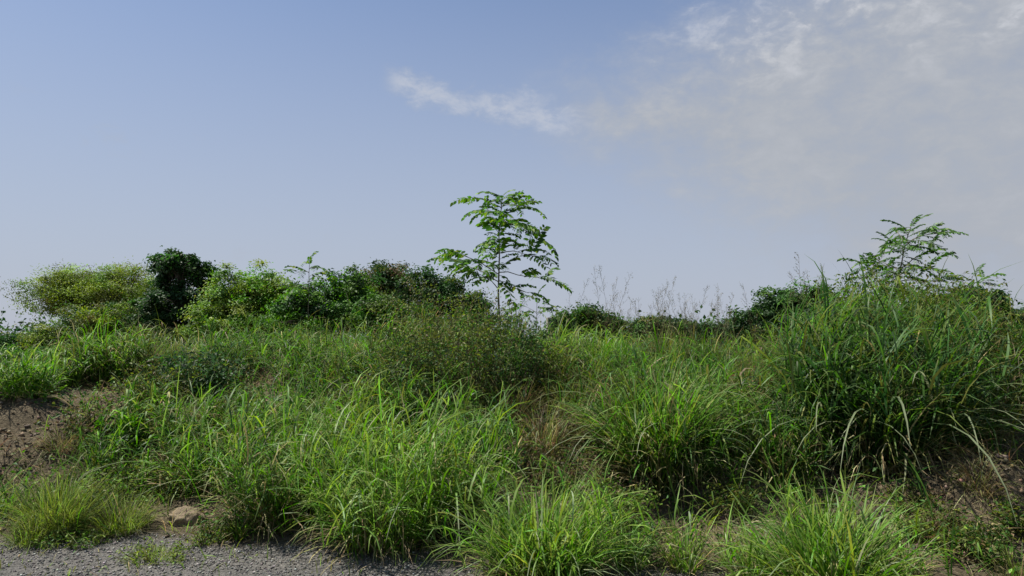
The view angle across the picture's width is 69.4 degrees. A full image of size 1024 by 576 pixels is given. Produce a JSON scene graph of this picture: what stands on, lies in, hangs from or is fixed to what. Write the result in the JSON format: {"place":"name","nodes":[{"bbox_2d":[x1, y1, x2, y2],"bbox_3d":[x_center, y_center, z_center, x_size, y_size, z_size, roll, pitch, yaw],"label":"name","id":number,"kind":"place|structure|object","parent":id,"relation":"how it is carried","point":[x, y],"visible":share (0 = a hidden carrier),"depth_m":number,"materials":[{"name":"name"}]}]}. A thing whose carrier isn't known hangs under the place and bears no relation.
{"place":"outdoors","nodes":[
{"label":"outdoors","id":0,"kind":"place"},
{"bbox_2d":[0,531,788,575],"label":"gravel","id":1,"kind":"structure","parent":0,"point":[119,564],"depth_m":5.31,"materials":[{"name":"grey gravel"}]},
{"bbox_2d":[0,340,1023,575],"bbox_3d":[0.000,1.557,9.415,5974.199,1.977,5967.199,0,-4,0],"label":"ground","id":2,"kind":"structure","parent":0,"point":[22,418],"depth_m":5.88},
{"bbox_2d":[0,506,65,550],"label":"grass tussock","id":3,"kind":"object","parent":2,"relation":"on","point":[17,537],"depth_m":5.74,"materials":[{"name":"plant"}]},
{"bbox_2d":[0,339,81,403],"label":"grass tussock","id":4,"kind":"object","parent":2,"relation":"on","point":[11,378],"depth_m":7.99,"materials":[{"name":"plant"}]},
{"bbox_2d":[29,415,95,461],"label":"grass tussock","id":5,"kind":"object","parent":2,"relation":"on","point":[70,444],"depth_m":7.25,"materials":[{"name":"plant"}]},
{"bbox_2d":[12,326,115,393],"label":"grass tussock","id":6,"kind":"object","parent":2,"relation":"on","point":[73,371],"depth_m":9.34,"materials":[{"name":"plant"}]},
{"bbox_2d":[0,449,135,551],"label":"grass tussock","id":7,"kind":"object","parent":2,"relation":"on","point":[57,509],"depth_m":6.01,"materials":[{"name":"plant"}]},
{"bbox_2d":[26,522,123,553],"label":"herb bush","id":8,"kind":"object","parent":2,"relation":"on","point":[70,540],"visible":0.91,"depth_m":5.73,"materials":[{"name":"green plant"}]},
{"bbox_2d":[31,418,134,483],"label":"grass tussock","id":9,"kind":"object","parent":2,"relation":"on","point":[91,460],"depth_m":7.00,"materials":[{"name":"plant"}]},
{"bbox_2d":[0,256,172,335],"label":"umbrella tree","id":10,"kind":"object","parent":2,"relation":"on","point":[71,287],"visible":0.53,"depth_m":27.22,"materials":[{"name":"green plant"}]},
{"bbox_2d":[15,295,162,349],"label":"yellow shrub","id":11,"kind":"object","parent":2,"relation":"on","point":[49,334],"visible":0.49,"depth_m":24.57,"materials":[{"name":"green plant"}]},
{"bbox_2d":[60,395,118,443],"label":"herb bush","id":12,"kind":"object","parent":2,"relation":"on","point":[72,421],"visible":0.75,"depth_m":7.48,"materials":[{"name":"green plant"}]},
{"bbox_2d":[42,461,157,516],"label":"herb bush","id":13,"kind":"object","parent":2,"relation":"on","point":[126,488],"visible":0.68,"depth_m":6.61,"materials":[{"name":"green plant"}]},
{"bbox_2d":[47,307,169,386],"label":"grass tussock","id":14,"kind":"object","parent":2,"relation":"on","point":[117,361],"depth_m":9.58,"materials":[{"name":"plant"}]},
{"bbox_2d":[76,403,149,451],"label":"herb bush","id":15,"kind":"object","parent":2,"relation":"on","point":[141,430],"visible":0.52,"depth_m":7.45,"materials":[{"name":"green plant"}]},
{"bbox_2d":[65,478,180,540],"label":"grass tussock","id":16,"kind":"object","parent":2,"relation":"on","point":[119,518],"depth_m":6.10,"materials":[{"name":"plant"}]},
{"bbox_2d":[85,415,178,489],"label":"grass tussock","id":17,"kind":"object","parent":2,"relation":"on","point":[148,455],"depth_m":6.98,"materials":[{"name":"plant"}]},
{"bbox_2d":[101,375,181,442],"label":"grass tussock","id":18,"kind":"object","parent":2,"relation":"on","point":[138,410],"depth_m":7.68,"materials":[{"name":"plant"}]},
{"bbox_2d":[93,313,204,380],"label":"grass tussock","id":19,"kind":"object","parent":2,"relation":"on","point":[162,352],"depth_m":9.96,"materials":[{"name":"plant"}]},
{"bbox_2d":[109,535,199,567],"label":"herb bush","id":20,"kind":"object","parent":2,"relation":"on","point":[174,553],"visible":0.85,"depth_m":5.34,"materials":[{"name":"green plant"}]},
{"bbox_2d":[110,356,203,412],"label":"herb bush","id":21,"kind":"object","parent":2,"relation":"on","point":[138,385],"visible":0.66,"depth_m":8.33,"materials":[{"name":"green plant"}]},
{"bbox_2d":[118,449,204,500],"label":"herb bush","id":22,"kind":"object","parent":2,"relation":"on","point":[163,475],"visible":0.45,"depth_m":6.82,"materials":[{"name":"green plant"}]},
{"bbox_2d":[127,245,224,348],"bbox_3d":[-10.688,0.943,23.858,3.370,4.727,2.648,-3,-5,38],"label":"dark tree","id":23,"kind":"object","parent":2,"relation":"on","point":[179,270],"visible":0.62,"depth_m":23.61,"materials":[{"name":"green plant"}]},
{"bbox_2d":[132,374,234,452],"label":"grass tussock","id":24,"kind":"object","parent":2,"relation":"on","point":[159,413],"depth_m":7.54,"materials":[{"name":"plant"}]},
{"bbox_2d":[166,505,206,526],"bbox_3d":[-2.772,1.938,6.323,0.334,0.161,0.268,0,-4,0],"label":"rock","id":25,"kind":"object","parent":2,"relation":"on","point":[187,517],"visible":0.81,"depth_m":6.24,"materials":[{"name":"beige stone"}]},
{"bbox_2d":[83,368,290,509],"bbox_3d":[-2.849,1.401,6.961,1.635,1.409,1.800,-2,-4,22],"label":"grass tussock","id":26,"kind":"object","parent":2,"relation":"on","point":[202,477],"depth_m":6.88,"materials":[{"name":"plant"}]},
{"bbox_2d":[147,406,240,468],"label":"herb bush","id":27,"kind":"object","parent":2,"relation":"on","point":[166,430],"visible":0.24,"depth_m":7.42,"materials":[{"name":"green plant"}]},
{"bbox_2d":[138,341,254,406],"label":"herb bush","id":28,"kind":"object","parent":2,"relation":"on","point":[184,359],"visible":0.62,"depth_m":8.73,"materials":[{"name":"green plant"}]},
{"bbox_2d":[188,515,244,546],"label":"herb bush","id":29,"kind":"object","parent":2,"relation":"on","point":[216,529],"visible":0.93,"depth_m":5.85,"materials":[{"name":"green plant"}]},
{"bbox_2d":[173,258,301,347],"bbox_3d":[-7.926,1.130,21.922,3.760,4.080,3.554,-1,-4,20],"label":"round tree","id":30,"kind":"object","parent":2,"relation":"on","point":[249,293],"visible":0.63,"depth_m":21.37,"materials":[{"name":"green plant"}]},
{"bbox_2d":[188,306,287,376],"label":"grass tussock","id":31,"kind":"object","parent":2,"relation":"on","point":[254,340],"depth_m":9.89,"materials":[{"name":"plant"}]},
{"bbox_2d":[149,383,364,545],"bbox_3d":[-2.019,1.538,6.289,1.887,1.462,1.797,0,-4,0],"label":"grass tussock","id":32,"kind":"object","parent":2,"relation":"on","point":[267,497],"depth_m":6.02,"materials":[{"name":"plant"}]},
{"bbox_2d":[207,379,321,484],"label":"grass tussock","id":33,"kind":"object","parent":2,"relation":"on","point":[260,414],"depth_m":7.20,"materials":[{"name":"plant"}]},
{"bbox_2d":[228,372,339,455],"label":"grass tussock","id":34,"kind":"object","parent":2,"relation":"on","point":[281,423],"depth_m":7.67,"materials":[{"name":"plant"}]},
{"bbox_2d":[237,309,344,386],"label":"grass tussock","id":35,"kind":"object","parent":2,"relation":"on","point":[281,360],"depth_m":9.16,"materials":[{"name":"plant"}]},
{"bbox_2d":[257,319,349,364],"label":"herb bush","id":36,"kind":"object","parent":2,"relation":"on","point":[289,336],"visible":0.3,"depth_m":9.96,"materials":[{"name":"green plant"}]},
{"bbox_2d":[277,251,337,332],"bbox_3d":[-5.215,0.996,18.942,1.141,3.890,1.756,3,-5,-41],"label":"sapling","id":37,"kind":"object","parent":2,"relation":"on","point":[309,262],"visible":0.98,"depth_m":19.06,"materials":[{"name":"green plant"}]},
{"bbox_2d":[241,262,392,342],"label":"green shrub","id":38,"kind":"object","parent":2,"relation":"on","point":[352,286],"visible":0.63,"depth_m":19.47,"materials":[{"name":"green plant"}]},
{"bbox_2d":[211,358,431,518],"bbox_3d":[-1.665,1.503,6.785,1.927,1.738,1.855,0,-4,0],"label":"grass tussock","id":39,"kind":"object","parent":2,"relation":"on","point":[303,424],"depth_m":6.67,"materials":[{"name":"plant"}]},
{"bbox_2d":[279,320,369,385],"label":"grass tussock","id":40,"kind":"object","parent":2,"relation":"on","point":[326,359],"depth_m":8.96,"materials":[{"name":"plant"}]},
{"bbox_2d":[289,354,367,419],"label":"herb bush","id":41,"kind":"object","parent":2,"relation":"on","point":[314,377],"visible":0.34,"depth_m":8.31,"materials":[{"name":"green plant"}]},
{"bbox_2d":[289,373,421,496],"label":"grass tussock","id":42,"kind":"object","parent":2,"relation":"on","point":[350,414],"depth_m":6.93,"materials":[{"name":"plant"}]},
{"bbox_2d":[224,374,505,573],"bbox_3d":[-1.105,1.421,5.863,2.233,1.633,2.188,0,-4,0],"label":"grass tussock","id":43,"kind":"object","parent":2,"relation":"on","point":[374,507],"depth_m":5.57,"materials":[{"name":"plant"}]},
{"bbox_2d":[293,348,436,447],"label":"grass tussock","id":44,"kind":"object","parent":2,"relation":"on","point":[357,409],"depth_m":7.42,"materials":[{"name":"plant"}]},
{"bbox_2d":[302,293,433,388],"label":"grass tussock","id":45,"kind":"object","parent":2,"relation":"on","point":[361,350],"depth_m":8.75,"materials":[{"name":"plant"}]},
{"bbox_2d":[314,290,439,341],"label":"green shrub","id":46,"kind":"object","parent":2,"relation":"on","point":[339,311],"visible":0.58,"depth_m":18.53,"materials":[{"name":"green plant"}]},
{"bbox_2d":[328,341,443,422],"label":"grass tussock","id":47,"kind":"object","parent":2,"relation":"on","point":[377,361],"depth_m":7.75,"materials":[{"name":"plant"}]},
{"bbox_2d":[350,257,426,336],"bbox_3d":[-4.420,1.204,26.102,3.298,4.560,3.200,0,-4,0],"label":"brownish tree","id":48,"kind":"object","parent":2,"relation":"on","point":[388,274],"visible":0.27,"depth_m":25.55,"materials":[{"name":"green plant"}]},
{"bbox_2d":[0,459,789,575],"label":"edge grass","id":49,"kind":"structure","parent":2,"relation":"on","point":[259,552],"depth_m":5.36,"materials":[{"name":"green plant"}]},
{"bbox_2d":[349,329,463,423],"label":"herb bush","id":50,"kind":"object","parent":2,"relation":"on","point":[432,368],"visible":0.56,"depth_m":7.89,"materials":[{"name":"green plant"}]},
{"bbox_2d":[351,352,484,468],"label":"grass tussock","id":51,"kind":"object","parent":2,"relation":"on","point":[413,411],"depth_m":7.37,"materials":[{"name":"plant"}]},
{"bbox_2d":[357,274,538,416],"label":"herb bush","id":52,"kind":"object","parent":2,"relation":"on","point":[485,329],"visible":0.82,"depth_m":8.17,"materials":[{"name":"green plant"}]},
{"bbox_2d":[384,264,516,333],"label":"dark shrub","id":53,"kind":"object","parent":2,"relation":"on","point":[447,285],"visible":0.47,"depth_m":21.67,"materials":[{"name":"green plant"}]},
{"bbox_2d":[365,361,545,556],"bbox_3d":[-0.486,1.348,5.888,1.712,1.630,2.066,0,-4,0],"label":"grass tussock","id":54,"kind":"object","parent":2,"relation":"on","point":[457,471],"depth_m":5.99,"materials":[{"name":"plant"}]},
{"bbox_2d":[418,362,533,488],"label":"grass tussock","id":55,"kind":"object","parent":2,"relation":"on","point":[469,416],"depth_m":6.87,"materials":[{"name":"plant"}]},
{"bbox_2d":[426,189,572,338],"bbox_3d":[-0.204,-0.290,12.109,2.508,2.766,1.975,0,-4,0],"label":"sapling","id":56,"kind":"object","parent":2,"relation":"on","point":[490,221],"visible":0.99,"depth_m":12.20,"materials":[{"name":"green plant"}]},
{"bbox_2d":[445,303,560,410],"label":"herb bush","id":57,"kind":"object","parent":2,"relation":"on","point":[516,353],"visible":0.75,"depth_m":8.15,"materials":[{"name":"green plant"}]},
{"bbox_2d":[460,364,557,441],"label":"grass tussock","id":58,"kind":"object","parent":2,"relation":"on","point":[517,398],"depth_m":7.81,"materials":[{"name":"plant"}]},
{"bbox_2d":[0,305,1020,354],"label":"wood","id":59,"kind":"object","parent":2,"relation":"on","point":[43,317],"depth_m":75.23,"materials":[{"name":"green plant"}]},
{"bbox_2d":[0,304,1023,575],"bbox_3d":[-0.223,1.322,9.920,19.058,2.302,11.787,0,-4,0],"label":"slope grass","id":60,"kind":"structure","parent":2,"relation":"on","point":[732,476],"depth_m":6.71,"materials":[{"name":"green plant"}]},
{"bbox_2d":[0,321,1023,575],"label":"weeds","id":61,"kind":"object","parent":2,"relation":"on","point":[518,385],"visible":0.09,"depth_m":6.80,"materials":[{"name":"green plant"}]},
{"bbox_2d":[0,333,1023,575],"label":"dry grass","id":62,"kind":"structure","parent":2,"relation":"on","point":[935,459],"depth_m":6.24,"materials":[{"name":"plant"}]},
{"bbox_2d":[0,367,1023,571],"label":"soil crumbs","id":63,"kind":"object","parent":2,"relation":"on","point":[1005,460],"visible":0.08,"depth_m":6.27,"materials":[{"name":"soil"}]},
{"bbox_2d":[496,309,597,383],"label":"grass tussock","id":64,"kind":"object","parent":2,"relation":"on","point":[558,343],"depth_m":8.61,"materials":[{"name":"plant"}]},
{"bbox_2d":[496,392,599,467],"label":"grass tussock","id":65,"kind":"object","parent":2,"relation":"on","point":[538,433],"depth_m":7.12,"materials":[{"name":"plant"}]},
{"bbox_2d":[423,427,683,575],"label":"grass tussock","id":66,"kind":"object","parent":2,"relation":"on","point":[535,544],"depth_m":4.82,"materials":[{"name":"plant"}]},
{"bbox_2d":[518,338,600,398],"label":"herb bush","id":67,"kind":"object","parent":2,"relation":"on","point":[543,372],"visible":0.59,"depth_m":8.24,"materials":[{"name":"green plant"}]},
{"bbox_2d":[521,437,608,495],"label":"herb bush","id":68,"kind":"object","parent":2,"relation":"on","point":[543,464],"visible":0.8,"depth_m":6.53,"materials":[{"name":"green plant"}]},
{"bbox_2d":[525,336,621,425],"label":"grass tussock","id":69,"kind":"object","parent":2,"relation":"on","point":[560,398],"depth_m":7.80,"materials":[{"name":"plant"}]},
{"bbox_2d":[544,299,635,342],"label":"dark shrub","id":70,"kind":"object","parent":2,"relation":"on","point":[581,310],"visible":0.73,"depth_m":19.63,"materials":[{"name":"green plant"}]},
{"bbox_2d":[535,344,661,460],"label":"grass tussock","id":71,"kind":"object","parent":2,"relation":"on","point":[593,405],"depth_m":7.07,"materials":[{"name":"plant"}]},
{"bbox_2d":[552,314,650,382],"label":"grass tussock","id":72,"kind":"object","parent":2,"relation":"on","point":[606,338],"depth_m":8.73,"materials":[{"name":"plant"}]},
{"bbox_2d":[567,470,667,537],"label":"herb bush","id":73,"kind":"object","parent":2,"relation":"on","point":[634,505],"visible":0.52,"depth_m":5.77,"materials":[{"name":"green plant"}]},
{"bbox_2d":[593,508,673,575],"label":"grass tussock","id":74,"kind":"object","parent":2,"relation":"on","point":[643,558],"depth_m":5.15,"materials":[{"name":"plant"}]},
{"bbox_2d":[584,331,684,395],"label":"grass tussock","id":75,"kind":"object","parent":2,"relation":"on","point":[637,362],"depth_m":8.20,"materials":[{"name":"plant"}]},
{"bbox_2d":[608,319,699,368],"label":"grass tussock","id":76,"kind":"object","parent":2,"relation":"on","point":[661,342],"depth_m":9.61,"materials":[{"name":"plant"}]},
{"bbox_2d":[532,315,786,517],"bbox_3d":[1.423,1.103,6.768,2.523,1.796,2.569,0,-4,0],"label":"grass tussock","id":77,"kind":"object","parent":2,"relation":"on","point":[633,429],"depth_m":6.47,"materials":[{"name":"plant"}]},
{"bbox_2d":[617,312,709,344],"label":"dim shrub","id":78,"kind":"object","parent":2,"relation":"on","point":[640,325],"visible":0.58,"depth_m":26.39,"materials":[{"name":"green plant"}]},
{"bbox_2d":[627,487,749,575],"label":"grass tussock","id":79,"kind":"object","parent":2,"relation":"on","point":[684,556],"depth_m":5.12,"materials":[{"name":"plant"}]},
{"bbox_2d":[626,346,761,498],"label":"grass tussock","id":80,"kind":"object","parent":2,"relation":"on","point":[706,457],"depth_m":6.37,"materials":[{"name":"plant"}]},
{"bbox_2d":[645,327,749,409],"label":"grass tussock","id":81,"kind":"object","parent":2,"relation":"on","point":[702,369],"depth_m":8.17,"materials":[{"name":"plant"}]},
{"bbox_2d":[618,285,794,372],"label":"seeding grass","id":82,"kind":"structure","parent":2,"relation":"on","point":[690,317],"depth_m":9.51,"materials":[{"name":"plant"}]},
{"bbox_2d":[671,321,753,376],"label":"grass tussock","id":83,"kind":"object","parent":2,"relation":"on","point":[707,349],"depth_m":9.53,"materials":[{"name":"plant"}]},
{"bbox_2d":[689,465,766,519],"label":"herb bush","id":84,"kind":"object","parent":2,"relation":"on","point":[718,498],"visible":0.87,"depth_m":5.96,"materials":[{"name":"green plant"}]},
{"bbox_2d":[682,340,793,444],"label":"grass tussock","id":85,"kind":"object","parent":2,"relation":"on","point":[737,392],"depth_m":7.38,"materials":[{"name":"plant"}]},
{"bbox_2d":[702,316,789,392],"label":"grass tussock","id":86,"kind":"object","parent":2,"relation":"on","point":[749,364],"depth_m":8.14,"materials":[{"name":"plant"}]},
{"bbox_2d":[687,500,808,575],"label":"grass tussock","id":87,"kind":"object","parent":2,"relation":"on","point":[741,570],"depth_m":4.81,"materials":[{"name":"plant"}]},
{"bbox_2d":[693,351,850,497],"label":"grass tussock","id":88,"kind":"object","parent":2,"relation":"on","point":[799,456],"depth_m":6.34,"materials":[{"name":"plant"}]},
{"bbox_2d":[718,276,843,347],"bbox_3d":[8.992,1.484,23.881,4.500,3.694,3.015,0,-4,0],"label":"dark tree","id":89,"kind":"object","parent":2,"relation":"on","point":[767,310],"visible":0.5,"depth_m":23.60,"materials":[{"name":"green plant"}]},
{"bbox_2d":[739,293,874,381],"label":"grass tussock","id":90,"kind":"object","parent":2,"relation":"on","point":[778,352],"depth_m":8.09,"materials":[{"name":"plant"}]},
{"bbox_2d":[682,282,975,479],"bbox_3d":[2.888,0.884,6.827,2.494,1.893,2.564,3,-5,-40],"label":"grass tussock","id":91,"kind":"object","parent":2,"relation":"on","point":[819,404],"depth_m":6.58,"materials":[{"name":"plant"}]},
{"bbox_2d":[701,431,963,575],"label":"grass tussock","id":92,"kind":"object","parent":2,"relation":"on","point":[836,554],"depth_m":4.55,"materials":[{"name":"plant"}]},
{"bbox_2d":[747,293,966,403],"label":"grass tussock","id":93,"kind":"object","parent":2,"relation":"on","point":[830,315],"depth_m":7.19,"materials":[{"name":"plant"}]},
{"bbox_2d":[726,251,1023,525],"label":"grass tussock","id":94,"kind":"object","parent":2,"relation":"on","point":[883,434],"depth_m":6.29,"materials":[{"name":"plant"}]},
{"bbox_2d":[767,268,999,393],"bbox_3d":[3.707,0.631,7.507,2.142,1.797,2.019,2,-5,-30],"label":"grass tussock","id":95,"kind":"object","parent":2,"relation":"on","point":[914,293],"depth_m":7.57,"materials":[{"name":"plant"}]},
{"bbox_2d":[809,256,980,344],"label":"herb bush","id":96,"kind":"object","parent":2,"relation":"on","point":[955,289],"visible":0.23,"depth_m":8.15,"materials":[{"name":"green plant"}]},
{"bbox_2d":[780,287,1023,463],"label":"grass tussock","id":97,"kind":"object","parent":2,"relation":"on","point":[982,403],"depth_m":6.32,"materials":[{"name":"plant"}]},
{"bbox_2d":[837,213,968,300],"bbox_3d":[5.123,-0.099,9.656,1.602,1.753,1.350,-1,-4,18],"label":"sapling","id":98,"kind":"object","parent":2,"relation":"on","point":[867,262],"visible":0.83,"depth_m":9.63,"materials":[{"name":"green plant"}]},
{"bbox_2d":[885,472,950,515],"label":"herb bush","id":99,"kind":"object","parent":2,"relation":"on","point":[911,485],"visible":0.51,"depth_m":5.74,"materials":[{"name":"green plant"}]},
{"bbox_2d":[837,276,1022,441],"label":"grass tussock","id":100,"kind":"object","parent":2,"relation":"on","point":[876,357],"depth_m":6.84,"materials":[{"name":"plant"}]},
{"bbox_2d":[890,499,985,563],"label":"herb bush","id":101,"kind":"object","parent":2,"relation":"on","point":[941,538],"visible":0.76,"depth_m":5.25,"materials":[{"name":"green plant"}]},
{"bbox_2d":[877,252,1023,417],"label":"grass tussock","id":102,"kind":"object","parent":2,"relation":"on","point":[992,307],"depth_m":7.38,"materials":[{"name":"plant"}]},
{"bbox_2d":[891,279,1023,362],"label":"herb bush","id":103,"kind":"object","parent":2,"relation":"on","point":[992,300],"visible":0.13,"depth_m":7.86,"materials":[{"name":"green plant"}]},
{"bbox_2d":[931,282,1022,333],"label":"dark shrub","id":104,"kind":"object","parent":2,"relation":"on","point":[1001,294],"visible":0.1,"depth_m":12.63,"materials":[{"name":"green plant"}]},
{"bbox_2d":[940,447,1021,506],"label":"bush","id":105,"kind":"object","parent":2,"relation":"on","point":[986,484],"depth_m":5.61,"materials":[{"name":"plant"}]},
{"bbox_2d":[945,516,1023,570],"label":"herb bush","id":106,"kind":"object","parent":2,"relation":"on","point":[997,532],"visible":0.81,"depth_m":5.06,"materials":[{"name":"green plant"}]},
{"bbox_2d":[952,345,1023,450],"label":"grass tussock","id":107,"kind":"object","parent":2,"relation":"on","point":[1006,410],"depth_m":6.80,"materials":[{"name":"plant"}]},
{"bbox_2d":[959,281,1023,407],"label":"grass tussock","id":108,"kind":"object","parent":2,"relation":"on","point":[1016,344],"depth_m":7.59,"materials":[{"name":"plant"}]},
{"bbox_2d":[981,490,1023,539],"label":"herb bush","id":109,"kind":"object","parent":2,"relation":"on","point":[1009,517],"visible":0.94,"depth_m":5.25,"materials":[{"name":"green plant"}]},
{"bbox_2d":[0,0,1023,338],"label":"sky","id":110,"kind":"structure","parent":0,"point":[701,143],"materials":[{"name":"blue"}]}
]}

